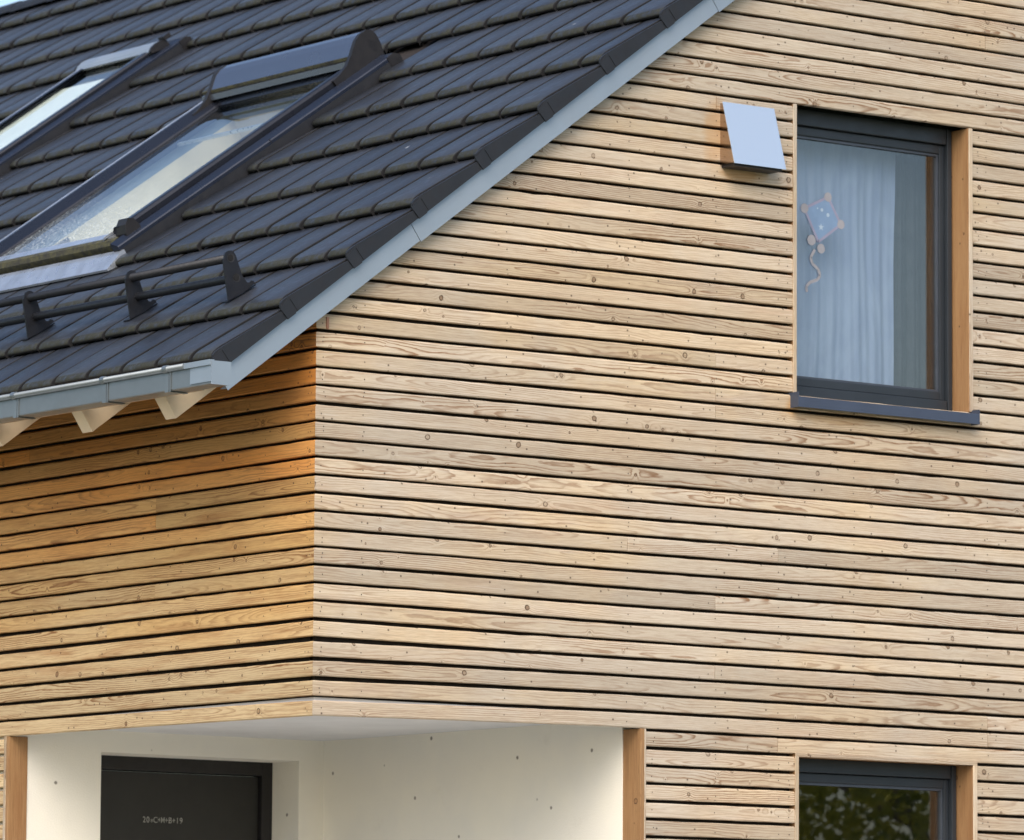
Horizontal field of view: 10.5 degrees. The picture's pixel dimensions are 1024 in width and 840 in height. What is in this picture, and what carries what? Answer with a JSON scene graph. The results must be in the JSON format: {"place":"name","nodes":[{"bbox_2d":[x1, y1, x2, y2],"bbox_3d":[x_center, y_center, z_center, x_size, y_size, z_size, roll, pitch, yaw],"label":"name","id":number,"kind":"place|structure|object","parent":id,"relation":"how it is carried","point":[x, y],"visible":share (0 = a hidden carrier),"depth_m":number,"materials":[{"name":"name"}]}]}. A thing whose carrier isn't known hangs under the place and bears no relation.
{"place":"outdoors","nodes":[
{"label":"outdoors","id":0,"kind":"place"},
{"bbox_2d":[0,0,23,6],"label":"sky","id":1,"kind":"structure","parent":0,"point":[2,2],"materials":[{"name":"white"}]},
{"label":"ground","id":2,"kind":"structure","parent":0,"visible":0},
{"bbox_2d":[0,0,1023,839],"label":"timber house","id":3,"kind":"structure","parent":2,"relation":"on","point":[420,420],"depth_m":24.07,"materials":[{"name":"brown wood"}]},
{"bbox_2d":[100,755,272,839],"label":"door","id":4,"kind":"structure","parent":3,"relation":"in","point":[145,804],"depth_m":25.23,"materials":[{"name":"black metal"}]},
{"bbox_2d":[797,139,894,384],"bbox_3d":[1.339,-0.743,24.748,0.952,1.246,0.045,5,-8,-37],"label":"curtain","id":5,"kind":"object","parent":3,"relation":"hanging from","point":[845,322],"visible":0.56,"depth_m":24.86,"materials":[{"name":"white fabric"}]},
{"bbox_2d":[789,104,960,410],"bbox_3d":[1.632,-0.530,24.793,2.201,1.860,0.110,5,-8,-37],"label":"window","id":6,"kind":"structure","parent":3,"relation":"in","point":[931,140],"depth_m":24.93,"materials":[{"name":"grey metal"}]},
{"bbox_2d":[800,192,844,291],"bbox_3d":[1.375,-0.784,24.609,0.256,0.458,0.001,5,-8,-37],"label":"window decoration","id":7,"kind":"object","parent":6,"relation":"attached to","point":[824,220],"depth_m":24.61,"materials":[{"name":"blue paper"}]},
{"bbox_2d":[893,152,930,388],"bbox_3d":[1.843,-0.661,25.151,0.300,1.290,0.033,5,-8,-37],"label":"curtain","id":8,"kind":"object","parent":3,"relation":"hanging from","point":[912,289],"visible":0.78,"depth_m":25.12,"materials":[{"name":"grey fabric"}]}
]}

